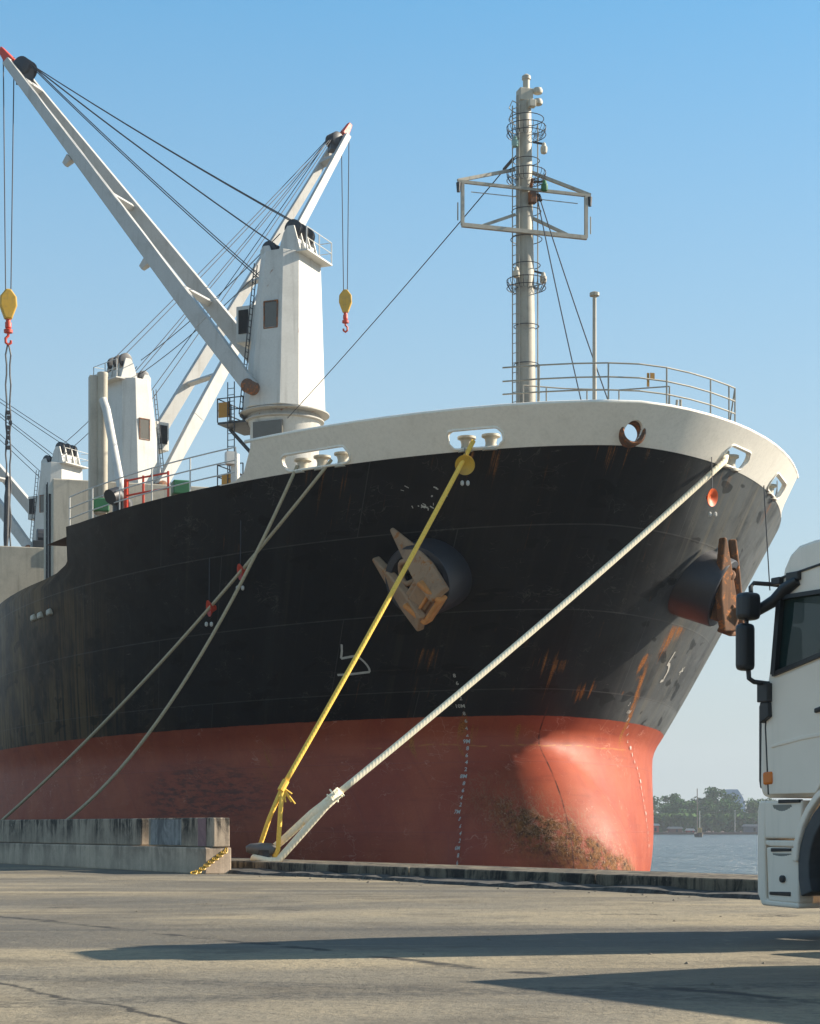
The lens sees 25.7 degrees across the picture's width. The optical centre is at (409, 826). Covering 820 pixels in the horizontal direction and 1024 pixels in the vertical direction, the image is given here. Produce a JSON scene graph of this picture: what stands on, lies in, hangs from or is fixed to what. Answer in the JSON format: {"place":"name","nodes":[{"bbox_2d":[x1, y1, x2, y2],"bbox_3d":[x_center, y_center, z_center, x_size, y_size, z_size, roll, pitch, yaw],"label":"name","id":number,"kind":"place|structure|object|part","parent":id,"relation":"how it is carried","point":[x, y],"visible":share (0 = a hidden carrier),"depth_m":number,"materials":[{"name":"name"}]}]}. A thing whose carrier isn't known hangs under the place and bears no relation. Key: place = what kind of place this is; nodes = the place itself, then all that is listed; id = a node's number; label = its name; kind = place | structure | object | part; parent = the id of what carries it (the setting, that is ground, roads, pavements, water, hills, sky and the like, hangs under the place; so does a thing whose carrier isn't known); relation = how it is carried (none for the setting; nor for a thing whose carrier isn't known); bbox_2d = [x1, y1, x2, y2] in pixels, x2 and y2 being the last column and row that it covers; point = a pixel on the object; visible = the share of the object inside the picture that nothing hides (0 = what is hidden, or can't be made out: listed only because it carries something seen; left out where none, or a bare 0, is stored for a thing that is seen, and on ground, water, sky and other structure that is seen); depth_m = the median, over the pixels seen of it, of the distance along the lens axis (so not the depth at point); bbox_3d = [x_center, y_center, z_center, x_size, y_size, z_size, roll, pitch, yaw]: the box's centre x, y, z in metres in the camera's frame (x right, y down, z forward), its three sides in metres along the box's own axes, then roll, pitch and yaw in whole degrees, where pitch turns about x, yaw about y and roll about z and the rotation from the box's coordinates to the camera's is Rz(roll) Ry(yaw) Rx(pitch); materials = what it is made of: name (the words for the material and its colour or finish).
{"place":"outdoors","nodes":[
{"label":"outdoors","id":0,"kind":"place"},
{"bbox_2d":[236,520,245,589],"bbox_3d":[-4.652,-7.460,49.406,0.357,1.941,0.362,0,0,19],"label":"rat guard","id":1,"kind":"object","parent":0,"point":[239,566],"visible":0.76,"depth_m":49.45,"materials":[{"name":"red paint"}]},
{"bbox_2d":[0,863,819,1023],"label":"ground","id":2,"kind":"structure","parent":0,"point":[78,945],"depth_m":14.94,"materials":[{"name":"concrete"}]},
{"bbox_2d":[0,842,230,873],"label":"concrete plinth","id":3,"kind":"structure","parent":2,"relation":"on","point":[178,859],"depth_m":44.44,"materials":[{"name":"grey concrete"}]},
{"bbox_2d":[0,818,148,844],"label":"barrier block","id":4,"kind":"structure","parent":3,"relation":"on","point":[132,831],"depth_m":47.38,"materials":[{"name":"concrete"}]},
{"bbox_2d":[149,818,229,846],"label":"barrier block","id":5,"kind":"structure","parent":3,"relation":"on","point":[198,832],"depth_m":41.31,"materials":[{"name":"concrete"}]},
{"bbox_2d":[190,847,227,873],"bbox_3d":[-4.473,0.775,40.171,0.953,0.637,0.144,0,0,-36],"label":"marker chain","id":6,"kind":"object","parent":3,"relation":"hanging from","point":[213,860],"visible":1,"depth_m":40.19,"materials":[{"name":"yellow paint"}]},
{"bbox_2d":[9,868,764,984],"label":"loose stones","id":7,"kind":"object","parent":2,"relation":"on","point":[712,983],"visible":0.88,"depth_m":27.59,"materials":[{"name":"grey stone"}]},
{"bbox_2d":[228,868,759,899],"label":"kerb rubble strip","id":8,"kind":"object","parent":2,"relation":"on","point":[646,889],"visible":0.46,"depth_m":31.45,"materials":[{"name":"grey concrete"}]},
{"bbox_2d":[736,485,819,908],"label":"truck","id":9,"kind":"object","parent":2,"relation":"on","point":[788,696],"visible":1,"depth_m":16.93,"materials":[{"name":"white paint"}]},
{"bbox_3d":[3.700,-0.969,16.709,0.060,1.318,1.170,0,0,-32],"label":"door","id":10,"kind":"part","parent":9,"relation":"part of","materials":[{"name":"white paint"}]},
{"bbox_3d":[3.729,-1.810,16.675,0.061,0.759,1.087,0,0,-32],"label":"window frame","id":11,"kind":"part","parent":9,"relation":"part of","materials":[{"name":"black plastic"}]},
{"bbox_3d":[3.763,-1.810,16.703,0.012,0.720,1.035,0,0,-32],"label":"side window","id":12,"kind":"part","parent":9,"relation":"part of","materials":[{"name":"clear glass"}]},
{"bbox_2d":[0,0,819,812],"label":"sky","id":13,"kind":"structure","parent":0,"point":[691,128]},
{"bbox_2d":[231,858,757,878],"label":"quay wall","id":14,"kind":"structure","parent":0,"point":[558,869],"depth_m":34.31,"materials":[{"name":"black concrete"}]},
{"bbox_2d":[246,843,275,856],"bbox_3d":[-3.431,0.592,41.977,0.678,0.456,0.600,0,0,-37],"label":"mooring bollard","id":15,"kind":"object","parent":14,"relation":"on","point":[265,849],"visible":0.81,"depth_m":41.88,"materials":[{"name":"metal"}]},
{"bbox_2d":[259,439,475,856],"bbox_3d":[-0.830,-4.492,43.479,6.162,10.516,0.696,0,0,-32],"label":"mooring rope","id":16,"kind":"object","parent":15,"relation":"attached to","point":[282,793],"visible":1,"depth_m":42.92,"materials":[{"name":"yellow fabric"}]},
{"bbox_2d":[455,448,474,485],"bbox_3d":[1.375,-9.027,45.095,0.499,0.985,0.266,0,0,0],"label":"rat guard","id":17,"kind":"object","parent":16,"relation":"attached to","point":[468,467],"visible":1,"depth_m":45.06,"materials":[{"name":"yellow paint"}]},
{"bbox_2d":[250,453,728,861],"bbox_3d":[2.511,-4.513,44.276,13.348,10.781,1.260,0,0,-24],"label":"mooring rope","id":18,"kind":"object","parent":15,"relation":"attached to","point":[307,822],"visible":0.99,"depth_m":43.22,"materials":[{"name":"white fabric"}]},
{"bbox_2d":[231,860,757,890],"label":"quay kerb","id":19,"kind":"structure","parent":14,"relation":"on","point":[710,883],"depth_m":32.09,"materials":[{"name":"black concrete"}]},
{"bbox_2d":[650,834,757,874],"bbox_3d":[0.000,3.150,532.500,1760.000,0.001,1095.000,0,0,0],"label":"river water","id":20,"kind":"structure","parent":0,"point":[721,853],"depth_m":213.97,"materials":[{"name":"blue liquid"}]},
{"bbox_2d":[0,47,798,870],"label":"cargo ship","id":21,"kind":"object","parent":20,"relation":"on","point":[534,749],"visible":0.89,"depth_m":51.51,"materials":[{"name":"paint"}]},
{"bbox_2d":[1,459,332,819],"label":"mooring rope","id":22,"kind":"object","parent":21,"relation":"attached to","point":[166,656],"visible":0.98,"depth_m":51.01,"materials":[{"name":"grey fabric"}]},
{"bbox_2d":[205,558,216,626],"bbox_3d":[-5.598,-6.550,50.160,0.362,1.941,0.357,0,0,28],"label":"rat guard","id":23,"kind":"object","parent":22,"relation":"attached to","point":[212,609],"visible":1,"depth_m":50.16,"materials":[{"name":"red paint"}]},
{"bbox_2d":[66,465,298,818],"bbox_3d":[-6.621,-4.748,49.694,7.982,9.874,0.094,0,0,24],"label":"mooring rope","id":24,"kind":"object","parent":21,"relation":"attached to","point":[120,768],"visible":0.93,"depth_m":49.26,"materials":[{"name":"grey fabric"}]},
{"bbox_2d":[706,457,717,516],"bbox_3d":[7.822,-8.831,46.534,0.334,1.641,0.353,0,0,0],"label":"rat guard","id":25,"kind":"object","parent":21,"relation":"hanging from","point":[712,497],"visible":1,"depth_m":46.57,"materials":[{"name":"orange paint"}]},
{"bbox_2d":[694,789,702,836],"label":"sailboat","id":26,"kind":"object","parent":20,"relation":"on","point":[699,833],"visible":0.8,"depth_m":563.88,"materials":[{"name":"grey wood"}]},
{"bbox_2d":[654,831,757,833],"bbox_3d":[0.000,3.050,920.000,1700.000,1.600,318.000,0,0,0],"label":"bank","id":27,"kind":"structure","parent":0,"point":[709,832],"depth_m":761.00,"materials":[{"name":"soil"}]},
{"bbox_2d":[653,795,660,812],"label":"tree","id":28,"kind":"object","parent":27,"relation":"on","point":[655,802],"visible":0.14,"depth_m":813.69,"materials":[{"name":"green plant"}]},
{"bbox_2d":[654,824,659,831],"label":"waterside hut","id":29,"kind":"object","parent":27,"relation":"on","point":[656,827],"visible":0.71,"depth_m":762.00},
{"bbox_2d":[655,802,676,813],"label":"tree","id":30,"kind":"object","parent":27,"relation":"on","point":[662,809],"visible":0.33,"depth_m":789.93,"materials":[{"name":"green plant"}]},
{"bbox_2d":[659,793,680,807],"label":"tree","id":31,"kind":"object","parent":27,"relation":"on","point":[672,796],"visible":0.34,"depth_m":825.55,"materials":[{"name":"green plant"}]},
{"bbox_2d":[667,827,682,831],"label":"waterside hut","id":32,"kind":"object","parent":27,"relation":"on","point":[674,829],"visible":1,"depth_m":764.00,"materials":[{"name":"metal"}]},
{"bbox_2d":[667,797,688,810],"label":"tree","id":33,"kind":"object","parent":27,"relation":"on","point":[671,801],"visible":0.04,"depth_m":800.66,"materials":[{"name":"green plant"}]},
{"bbox_2d":[670,799,696,831],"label":"tree","id":34,"kind":"object","parent":27,"relation":"on","point":[678,806],"visible":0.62,"depth_m":787.17,"materials":[{"name":"green plant"}]},
{"bbox_2d":[689,796,710,813],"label":"tree","id":35,"kind":"object","parent":27,"relation":"on","point":[701,801],"visible":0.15,"depth_m":800.32,"materials":[{"name":"green plant"}]},
{"bbox_2d":[692,800,717,813],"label":"tree","id":36,"kind":"object","parent":27,"relation":"on","point":[706,807],"visible":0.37,"depth_m":786.12,"materials":[{"name":"green plant"}]},
{"bbox_2d":[653,812,757,831],"bbox_3d":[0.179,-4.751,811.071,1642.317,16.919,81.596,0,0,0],"label":"undergrowth","id":37,"kind":"object","parent":27,"relation":"on","point":[727,822],"visible":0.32,"depth_m":772.82,"materials":[{"name":"green plant"}]},
{"bbox_2d":[703,786,731,812],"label":"tree","id":38,"kind":"object","parent":27,"relation":"on","point":[712,792],"visible":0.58,"depth_m":801.31,"materials":[{"name":"green plant"}]},
{"bbox_2d":[710,799,738,813],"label":"tree","id":39,"kind":"object","parent":27,"relation":"on","point":[724,806],"visible":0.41,"depth_m":785.91,"materials":[{"name":"green plant"}]},
{"bbox_2d":[721,792,740,811],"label":"tree","id":40,"kind":"object","parent":27,"relation":"on","point":[734,798],"visible":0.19,"depth_m":813.24,"materials":[{"name":"green plant"}]},
{"bbox_2d":[730,804,743,831],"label":"tree","id":41,"kind":"object","parent":27,"relation":"on","point":[738,809],"visible":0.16,"depth_m":789.25,"materials":[{"name":"green plant"}]},
{"bbox_2d":[732,801,757,812],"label":"tree","id":42,"kind":"object","parent":27,"relation":"on","point":[751,806],"visible":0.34,"depth_m":801.24,"materials":[{"name":"green plant"}]},
{"bbox_2d":[743,824,757,831],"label":"waterside hut","id":43,"kind":"object","parent":27,"relation":"on","point":[750,827],"visible":0.76,"depth_m":764.00,"materials":[{"name":"metal"}]},
{"bbox_2d":[743,798,760,811],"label":"tree","id":44,"kind":"object","parent":27,"relation":"on","point":[746,801],"visible":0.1,"depth_m":812.75,"materials":[{"name":"green plant"}]},
{"bbox_2d":[755,797,776,812],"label":"tree","id":45,"kind":"object","parent":27,"relation":"on","point":[765,799],"visible":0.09,"depth_m":791.41,"materials":[{"name":"green plant"}]},
{"bbox_2d":[722,789,745,810],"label":"glass tower","id":46,"kind":"structure","parent":0,"point":[729,791],"depth_m":1054.00,"materials":[{"name":"blue glass"}]}
]}

